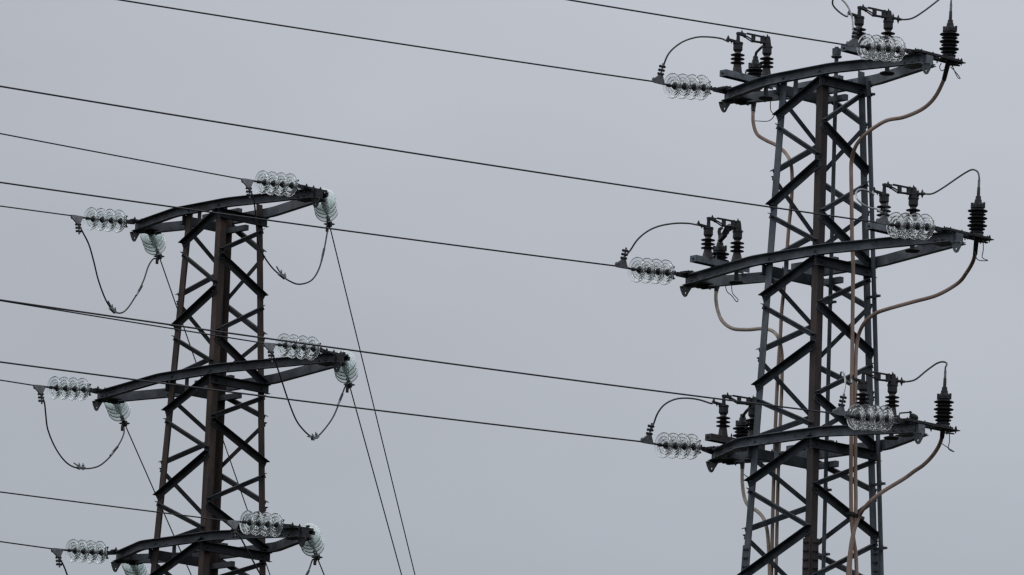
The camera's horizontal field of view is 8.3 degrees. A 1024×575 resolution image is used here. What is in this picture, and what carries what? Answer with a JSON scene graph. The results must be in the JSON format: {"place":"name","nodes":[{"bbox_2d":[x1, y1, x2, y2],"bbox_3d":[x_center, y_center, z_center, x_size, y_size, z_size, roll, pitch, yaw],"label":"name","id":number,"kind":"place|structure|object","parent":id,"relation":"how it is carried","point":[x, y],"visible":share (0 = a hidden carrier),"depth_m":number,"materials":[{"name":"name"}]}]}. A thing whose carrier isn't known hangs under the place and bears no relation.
{"place":"outdoors","nodes":[
{"label":"outdoors","id":0,"kind":"place"},
{"bbox_2d":[0,0,1023,574],"label":"sky","id":1,"kind":"structure","parent":0,"point":[473,498],"materials":[{"name":"grey"}]},
{"label":"ground","id":2,"kind":"structure","parent":0,"visible":0},
{"bbox_2d":[92,185,346,574],"bbox_3d":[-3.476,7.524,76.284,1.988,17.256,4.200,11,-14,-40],"label":"lattice pylon","id":3,"kind":"object","parent":2,"relation":"on","point":[206,551],"visible":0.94,"depth_m":77.44,"materials":[{"name":"metal"}]},
{"bbox_2d":[33,376,97,403],"bbox_3d":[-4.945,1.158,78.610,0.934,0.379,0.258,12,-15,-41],"label":"insulator string","id":4,"kind":"object","parent":3,"relation":"attached to","point":[72,388],"visible":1,"depth_m":78.60,"materials":[{"name":"clear glass"}]},
{"bbox_2d":[0,379,33,385],"bbox_3d":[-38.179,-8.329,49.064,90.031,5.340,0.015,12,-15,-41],"label":"conductor wire","id":5,"kind":"object","parent":4,"relation":"attached to","point":[16,382],"visible":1,"depth_m":78.15,"materials":[{"name":"black metal"}]},
{"bbox_2d":[41,394,124,469],"bbox_3d":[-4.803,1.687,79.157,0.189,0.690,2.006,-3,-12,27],"label":"jumper cable","id":6,"kind":"object","parent":4,"relation":"hanging from","point":[79,467],"visible":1,"depth_m":79.13,"materials":[{"name":"metal"}]},
{"bbox_2d":[51,539,115,567],"bbox_3d":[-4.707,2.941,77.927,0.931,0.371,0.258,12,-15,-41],"label":"insulator string","id":7,"kind":"object","parent":3,"relation":"attached to","point":[89,551],"visible":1,"depth_m":77.92,"materials":[{"name":"clear glass"}]},
{"bbox_2d":[0,541,51,548],"bbox_3d":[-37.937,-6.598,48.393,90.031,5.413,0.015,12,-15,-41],"label":"conductor wire","id":8,"kind":"object","parent":7,"relation":"attached to","point":[25,545],"visible":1,"depth_m":77.37,"materials":[{"name":"black metal"}]},
{"bbox_2d":[59,557,67,574],"bbox_3d":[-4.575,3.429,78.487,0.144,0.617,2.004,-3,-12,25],"label":"jumper cable","id":9,"kind":"object","parent":7,"relation":"hanging from","point":[63,566],"visible":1,"depth_m":77.66,"materials":[{"name":"metal"}]},
{"bbox_2d":[71,207,134,233],"bbox_3d":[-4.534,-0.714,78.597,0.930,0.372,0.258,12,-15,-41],"label":"insulator string","id":10,"kind":"object","parent":3,"relation":"attached to","point":[107,220],"visible":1,"depth_m":78.58,"materials":[{"name":"clear glass"}]},
{"bbox_2d":[0,205,70,215],"bbox_3d":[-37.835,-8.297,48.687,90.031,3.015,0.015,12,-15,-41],"label":"conductor wire","id":11,"kind":"object","parent":10,"relation":"attached to","point":[35,210],"visible":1,"depth_m":77.95,"materials":[{"name":"black metal"}]},
{"bbox_2d":[104,402,130,430],"bbox_3d":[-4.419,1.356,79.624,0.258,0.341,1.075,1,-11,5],"label":"insulator string","id":12,"kind":"object","parent":3,"relation":"attached to","point":[120,412],"visible":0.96,"depth_m":79.51,"materials":[{"name":"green glass"}]},
{"bbox_2d":[125,426,191,574],"bbox_3d":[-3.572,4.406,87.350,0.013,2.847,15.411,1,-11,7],"label":"conductor wire","id":13,"kind":"object","parent":12,"relation":"attached to","point":[153,489],"visible":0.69,"depth_m":81.84,"materials":[{"name":"black metal"}]},
{"bbox_2d":[121,553,148,574],"bbox_3d":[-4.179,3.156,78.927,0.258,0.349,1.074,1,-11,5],"label":"insulator string","id":14,"kind":"object","parent":3,"relation":"attached to","point":[140,569],"visible":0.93,"depth_m":78.59,"materials":[{"name":"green glass"}]},
{"bbox_2d":[140,233,165,263],"bbox_3d":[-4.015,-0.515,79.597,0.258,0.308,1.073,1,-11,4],"label":"insulator string","id":15,"kind":"object","parent":3,"relation":"attached to","point":[155,245],"visible":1,"depth_m":79.38,"materials":[{"name":"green glass"}]},
{"bbox_2d":[78,225,158,313],"bbox_3d":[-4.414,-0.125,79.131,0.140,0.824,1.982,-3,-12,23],"label":"jumper cable","id":16,"kind":"object","parent":15,"relation":"hanging from","point":[112,309],"visible":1,"depth_m":79.07,"materials":[{"name":"metal"}]},
{"bbox_2d":[160,259,269,574],"bbox_3d":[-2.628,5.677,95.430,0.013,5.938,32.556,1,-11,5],"label":"conductor wire","id":17,"kind":"object","parent":15,"relation":"attached to","point":[201,376],"visible":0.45,"depth_m":82.99,"materials":[{"name":"black metal"}]},
{"bbox_2d":[226,510,293,539],"bbox_3d":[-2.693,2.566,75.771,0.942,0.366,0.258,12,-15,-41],"label":"insulator string","id":18,"kind":"object","parent":3,"relation":"attached to","point":[263,524],"visible":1,"depth_m":75.75,"materials":[{"name":"clear glass"}]},
{"bbox_2d":[0,491,226,520],"bbox_3d":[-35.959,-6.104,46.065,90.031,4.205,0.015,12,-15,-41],"label":"conductor wire","id":19,"kind":"object","parent":18,"relation":"attached to","point":[112,506],"visible":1,"depth_m":74.40,"materials":[{"name":"black metal"}]},
{"bbox_2d":[235,529,316,574],"bbox_3d":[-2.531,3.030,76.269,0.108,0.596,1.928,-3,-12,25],"label":"jumper cable","id":20,"kind":"object","parent":18,"relation":"hanging from","point":[308,571],"visible":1,"depth_m":75.78,"materials":[{"name":"metal"}]},
{"bbox_2d":[241,170,307,197],"bbox_3d":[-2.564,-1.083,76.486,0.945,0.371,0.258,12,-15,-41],"label":"insulator string","id":21,"kind":"object","parent":3,"relation":"attached to","point":[278,184],"visible":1,"depth_m":76.47,"materials":[{"name":"clear glass"}]},
{"bbox_2d":[0,133,241,179],"bbox_3d":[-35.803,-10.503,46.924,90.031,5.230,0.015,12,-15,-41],"label":"conductor wire","id":22,"kind":"object","parent":21,"relation":"attached to","point":[120,156],"visible":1,"depth_m":75.05,"materials":[{"name":"black metal"}]},
{"bbox_2d":[249,188,329,284],"bbox_3d":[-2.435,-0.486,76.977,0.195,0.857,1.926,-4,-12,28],"label":"jumper cable","id":23,"kind":"object","parent":21,"relation":"hanging from","point":[281,274],"visible":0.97,"depth_m":76.84,"materials":[{"name":"metal"}]},
{"bbox_2d":[263,333,326,362],"bbox_3d":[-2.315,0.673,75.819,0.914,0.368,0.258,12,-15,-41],"label":"insulator string","id":24,"kind":"object","parent":3,"relation":"attached to","point":[294,350],"visible":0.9,"depth_m":75.80,"materials":[{"name":"clear glass"}]},
{"bbox_2d":[2,301,263,343],"bbox_3d":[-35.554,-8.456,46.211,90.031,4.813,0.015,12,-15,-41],"label":"conductor wire","id":25,"kind":"object","parent":24,"relation":"attached to","point":[142,323],"visible":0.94,"depth_m":74.41,"materials":[{"name":"black metal"}]},
{"bbox_2d":[271,351,345,440],"bbox_3d":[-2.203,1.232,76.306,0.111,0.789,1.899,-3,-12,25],"label":"jumper cable","id":26,"kind":"object","parent":24,"relation":"hanging from","point":[313,437],"visible":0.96,"depth_m":76.34,"materials":[{"name":"metal"}]},
{"bbox_2d":[301,523,324,564],"bbox_3d":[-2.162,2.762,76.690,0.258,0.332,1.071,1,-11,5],"label":"insulator string","id":27,"kind":"object","parent":3,"relation":"attached to","point":[313,547],"visible":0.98,"depth_m":76.46,"materials":[{"name":"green glass"}]},
{"bbox_2d":[314,188,337,231],"bbox_3d":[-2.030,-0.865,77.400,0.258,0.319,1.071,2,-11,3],"label":"insulator string","id":28,"kind":"object","parent":3,"relation":"attached to","point":[326,211],"visible":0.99,"depth_m":77.17,"materials":[{"name":"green glass"}]},
{"bbox_2d":[330,227,414,574],"bbox_3d":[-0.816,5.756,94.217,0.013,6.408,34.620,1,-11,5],"label":"conductor wire","id":29,"kind":"object","parent":28,"relation":"attached to","point":[371,397],"visible":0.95,"depth_m":82.80,"materials":[{"name":"black metal"}]},
{"bbox_2d":[334,350,357,392],"bbox_3d":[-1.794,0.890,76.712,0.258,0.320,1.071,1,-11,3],"label":"insulator string","id":30,"kind":"object","parent":3,"relation":"attached to","point":[347,375],"visible":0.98,"depth_m":76.48,"materials":[{"name":"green glass"}]},
{"bbox_2d":[350,388,401,574],"bbox_3d":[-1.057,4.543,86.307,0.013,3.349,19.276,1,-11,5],"label":"conductor wire","id":31,"kind":"object","parent":30,"relation":"attached to","point":[375,480],"visible":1,"depth_m":80.10,"materials":[{"name":"black metal"}]},
{"bbox_2d":[680,47,990,574],"bbox_3d":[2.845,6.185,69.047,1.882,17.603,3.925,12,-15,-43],"label":"lattice pylon","id":32,"kind":"object","parent":2,"relation":"on","point":[809,450],"visible":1,"depth_m":70.08,"materials":[{"name":"metal"}]},
{"bbox_2d":[615,247,687,284],"bbox_3d":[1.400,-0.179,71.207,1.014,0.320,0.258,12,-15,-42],"label":"insulator string","id":33,"kind":"object","parent":32,"relation":"attached to","point":[653,271],"visible":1,"depth_m":71.16,"materials":[{"name":"clear glass"}]},
{"bbox_2d":[0,182,615,266],"bbox_3d":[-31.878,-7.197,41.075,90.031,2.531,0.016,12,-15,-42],"label":"conductor wire","id":34,"kind":"object","parent":33,"relation":"attached to","point":[304,224],"visible":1,"depth_m":68.06,"materials":[{"name":"black metal"}]},
{"bbox_2d":[625,222,697,256],"bbox_3d":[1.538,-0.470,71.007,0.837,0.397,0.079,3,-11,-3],"label":"jumper lead","id":35,"kind":"object","parent":33,"relation":"attached to","point":[638,238],"visible":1,"depth_m":70.99,"materials":[{"name":"black metal"}]},
{"bbox_2d":[640,423,713,459],"bbox_3d":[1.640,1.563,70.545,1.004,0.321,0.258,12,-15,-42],"label":"insulator string","id":36,"kind":"object","parent":32,"relation":"attached to","point":[679,446],"visible":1,"depth_m":70.50,"materials":[{"name":"clear glass"}]},
{"bbox_2d":[0,361,640,441],"bbox_3d":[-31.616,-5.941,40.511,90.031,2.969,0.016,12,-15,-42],"label":"conductor wire","id":37,"kind":"object","parent":36,"relation":"attached to","point":[316,402],"visible":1,"depth_m":67.30,"materials":[{"name":"black metal"}]},
{"bbox_2d":[652,397,712,428],"bbox_3d":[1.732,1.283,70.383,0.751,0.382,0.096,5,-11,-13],"label":"jumper lead","id":38,"kind":"object","parent":36,"relation":"attached to","point":[663,405],"visible":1,"depth_m":70.34,"materials":[{"name":"black metal"}]},
{"bbox_2d":[652,63,726,99],"bbox_3d":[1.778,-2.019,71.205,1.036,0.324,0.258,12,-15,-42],"label":"insulator string","id":39,"kind":"object","parent":32,"relation":"attached to","point":[689,87],"visible":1,"depth_m":71.14,"materials":[{"name":"clear glass"}]},
{"bbox_2d":[118,0,652,81],"bbox_3d":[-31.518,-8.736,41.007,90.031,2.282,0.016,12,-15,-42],"label":"conductor wire","id":40,"kind":"object","parent":39,"relation":"attached to","point":[383,40],"visible":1,"depth_m":68.40,"materials":[{"name":"black metal"}]},
{"bbox_2d":[690,215,749,284],"bbox_3d":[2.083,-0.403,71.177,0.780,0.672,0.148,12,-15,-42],"label":"disconnector switch","id":41,"kind":"object","parent":32,"relation":"attached to","point":[706,258],"visible":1,"depth_m":71.15,"materials":[{"name":"metal"}]},
{"bbox_2d":[712,224,738,301],"bbox_3d":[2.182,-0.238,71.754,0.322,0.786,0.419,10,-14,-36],"label":"cable bushing","id":42,"kind":"object","parent":32,"relation":"attached to","point":[720,250],"visible":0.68,"depth_m":71.80,"materials":[{"name":"black ceramic"}]},
{"bbox_2d":[705,392,764,461],"bbox_3d":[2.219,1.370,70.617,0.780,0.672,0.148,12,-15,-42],"label":"disconnector switch","id":43,"kind":"object","parent":32,"relation":"attached to","point":[721,437],"visible":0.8,"depth_m":70.51,"materials":[{"name":"metal"}]},
{"bbox_2d":[733,408,748,476],"bbox_3d":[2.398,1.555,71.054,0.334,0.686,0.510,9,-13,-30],"label":"cable bushing","id":44,"kind":"object","parent":32,"relation":"attached to","point":[740,427],"visible":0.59,"depth_m":71.14,"materials":[{"name":"black ceramic"}]},
{"bbox_2d":[740,463,769,574],"bbox_3d":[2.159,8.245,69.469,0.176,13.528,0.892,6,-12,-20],"label":"power cable","id":45,"kind":"object","parent":44,"relation":"attached to","point":[756,510],"visible":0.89,"depth_m":70.54,"materials":[{"name":"brown rubber"}]},
{"bbox_2d":[720,30,775,100],"bbox_3d":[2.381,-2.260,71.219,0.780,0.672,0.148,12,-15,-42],"label":"disconnector switch","id":46,"kind":"object","parent":32,"relation":"attached to","point":[736,74],"visible":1,"depth_m":71.17,"materials":[{"name":"metal"}]},
{"bbox_2d":[664,36,729,64],"bbox_3d":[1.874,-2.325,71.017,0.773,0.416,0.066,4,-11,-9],"label":"jumper lead","id":47,"kind":"object","parent":46,"relation":"attached to","point":[674,47],"visible":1,"depth_m":71.02,"materials":[{"name":"black metal"}]},
{"bbox_2d":[714,287,783,574],"bbox_3d":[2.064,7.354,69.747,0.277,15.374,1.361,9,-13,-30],"label":"power cable","id":48,"kind":"object","parent":32,"relation":"attached to","point":[728,326],"visible":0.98,"depth_m":70.48,"materials":[{"name":"grey rubber"}]},
{"bbox_2d":[746,46,773,121],"bbox_3d":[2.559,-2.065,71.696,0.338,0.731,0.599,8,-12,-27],"label":"cable bushing","id":49,"kind":"object","parent":32,"relation":"attached to","point":[754,69],"visible":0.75,"depth_m":71.83,"materials":[{"name":"black plastic"}]},
{"bbox_2d":[751,103,793,574],"bbox_3d":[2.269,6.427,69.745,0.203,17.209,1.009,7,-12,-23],"label":"power cable","id":50,"kind":"object","parent":32,"relation":"attached to","point":[759,136],"visible":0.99,"depth_m":70.52,"materials":[{"name":"rubber"}]},
{"bbox_2d":[841,4,894,75],"bbox_3d":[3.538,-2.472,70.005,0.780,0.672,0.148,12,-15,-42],"label":"disconnector switch","id":51,"kind":"object","parent":32,"relation":"attached to","point":[888,21],"visible":0.65,"depth_m":70.05,"materials":[{"name":"metal"}]},
{"bbox_2d":[832,394,908,431],"bbox_3d":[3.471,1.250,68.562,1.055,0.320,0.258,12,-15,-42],"label":"insulator string","id":52,"kind":"object","parent":32,"relation":"attached to","point":[864,417],"visible":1,"depth_m":68.50,"materials":[{"name":"clear glass"}]},
{"bbox_2d":[0,299,832,413],"bbox_3d":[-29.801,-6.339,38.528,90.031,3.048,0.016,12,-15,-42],"label":"conductor wire","id":53,"kind":"object","parent":52,"relation":"attached to","point":[410,357],"visible":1,"depth_m":64.50,"materials":[{"name":"black metal"}]},
{"bbox_2d":[844,369,899,439],"bbox_3d":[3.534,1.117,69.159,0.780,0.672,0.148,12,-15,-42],"label":"disconnector switch","id":54,"kind":"object","parent":32,"relation":"attached to","point":[892,385],"visible":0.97,"depth_m":69.23,"materials":[{"name":"metal"}]},
{"bbox_2d":[840,371,852,399],"bbox_3d":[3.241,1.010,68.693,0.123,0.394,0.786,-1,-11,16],"label":"jumper lead","id":55,"kind":"object","parent":54,"relation":"attached to","point":[844,379],"visible":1,"depth_m":68.58,"materials":[{"name":"metal"}]},
{"bbox_2d":[846,26,916,62],"bbox_3d":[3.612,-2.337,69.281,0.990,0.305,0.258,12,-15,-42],"label":"insulator string","id":56,"kind":"object","parent":32,"relation":"attached to","point":[886,48],"visible":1,"depth_m":69.22,"materials":[{"name":"clear glass"}]},
{"bbox_2d":[567,0,846,45],"bbox_3d":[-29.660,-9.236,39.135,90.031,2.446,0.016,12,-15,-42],"label":"conductor wire","id":57,"kind":"object","parent":56,"relation":"attached to","point":[706,22],"visible":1,"depth_m":67.65,"materials":[{"name":"black metal"}]},
{"bbox_2d":[832,0,854,34],"bbox_3d":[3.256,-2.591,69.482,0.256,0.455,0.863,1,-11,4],"label":"jumper lead","id":58,"kind":"object","parent":56,"relation":"attached to","point":[838,11],"visible":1,"depth_m":69.28,"materials":[{"name":"metal"}]},
{"bbox_2d":[866,181,919,252],"bbox_3d":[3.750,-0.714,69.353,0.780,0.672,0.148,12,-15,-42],"label":"disconnector switch","id":59,"kind":"object","parent":32,"relation":"attached to","point":[913,197],"visible":0.61,"depth_m":69.35,"materials":[{"name":"metal"}]},
{"bbox_2d":[849,61,950,574],"bbox_3d":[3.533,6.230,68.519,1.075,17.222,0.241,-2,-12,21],"label":"power cable","id":60,"kind":"object","parent":32,"relation":"attached to","point":[913,113],"visible":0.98,"depth_m":69.96,"materials":[{"name":"rubber"}]},
{"bbox_2d":[894,411,917,419],"bbox_3d":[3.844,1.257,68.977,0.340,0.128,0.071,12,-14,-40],"label":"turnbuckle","id":61,"kind":"object","parent":32,"relation":"attached to","point":[913,415],"visible":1,"depth_m":69.00,"materials":[{"name":"metal"}]},
{"bbox_2d":[876,203,945,239],"bbox_3d":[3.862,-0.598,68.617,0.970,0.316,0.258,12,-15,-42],"label":"insulator string","id":62,"kind":"object","parent":32,"relation":"attached to","point":[913,226],"visible":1,"depth_m":68.56,"materials":[{"name":"clear glass"}]},
{"bbox_2d":[0,85,876,222],"bbox_3d":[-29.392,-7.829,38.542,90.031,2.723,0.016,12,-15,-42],"label":"conductor wire","id":63,"kind":"object","parent":62,"relation":"attached to","point":[431,155],"visible":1,"depth_m":64.35,"materials":[{"name":"black metal"}]},
{"bbox_2d":[855,188,884,212],"bbox_3d":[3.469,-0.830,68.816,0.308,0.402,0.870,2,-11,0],"label":"jumper lead","id":64,"kind":"object","parent":62,"relation":"attached to","point":[860,202],"visible":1,"depth_m":68.53,"materials":[{"name":"metal"}]},
{"bbox_2d":[845,238,978,574],"bbox_3d":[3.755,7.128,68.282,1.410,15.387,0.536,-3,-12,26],"label":"power cable","id":65,"kind":"object","parent":32,"relation":"attached to","point":[854,514],"visible":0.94,"depth_m":69.65,"materials":[{"name":"rubber"}]},
{"bbox_2d":[929,371,959,451],"bbox_3d":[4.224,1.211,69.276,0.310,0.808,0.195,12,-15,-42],"label":"cable bushing","id":66,"kind":"object","parent":32,"relation":"attached to","point":[943,409],"visible":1,"depth_m":69.22,"materials":[{"name":"black plastic"}]},
{"bbox_2d":[846,429,944,574],"bbox_3d":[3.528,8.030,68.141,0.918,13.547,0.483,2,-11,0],"label":"power cable","id":67,"kind":"object","parent":66,"relation":"attached to","point":[904,478],"visible":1,"depth_m":69.39,"materials":[{"name":"grey rubber"}]},
{"bbox_2d":[896,361,947,385],"bbox_3d":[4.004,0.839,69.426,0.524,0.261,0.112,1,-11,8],"label":"bushing lead","id":68,"kind":"object","parent":66,"relation":"attached to","point":[901,381],"visible":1,"depth_m":69.43,"materials":[{"name":"metal"}]},
{"bbox_2d":[935,4,965,78],"bbox_3d":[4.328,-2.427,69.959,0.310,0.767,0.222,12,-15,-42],"label":"cable bushing","id":69,"kind":"object","parent":32,"relation":"attached to","point":[949,41],"visible":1,"depth_m":69.91,"materials":[{"name":"black plastic"}]},
{"bbox_2d":[892,0,951,22],"bbox_3d":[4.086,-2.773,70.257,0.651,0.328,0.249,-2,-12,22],"label":"bushing lead","id":70,"kind":"object","parent":69,"relation":"attached to","point":[897,18],"visible":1,"depth_m":70.26,"materials":[{"name":"metal"}]},
{"bbox_2d":[963,180,993,260],"bbox_3d":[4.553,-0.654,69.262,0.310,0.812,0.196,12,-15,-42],"label":"cable bushing","id":71,"kind":"object","parent":32,"relation":"attached to","point":[977,211],"visible":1,"depth_m":69.21,"materials":[{"name":"black ceramic"}]},
{"bbox_2d":[917,169,979,197],"bbox_3d":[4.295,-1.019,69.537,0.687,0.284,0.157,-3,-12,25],"label":"bushing lead","id":72,"kind":"object","parent":71,"relation":"attached to","point":[922,193],"visible":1,"depth_m":69.56,"materials":[{"name":"metal"}]}
]}

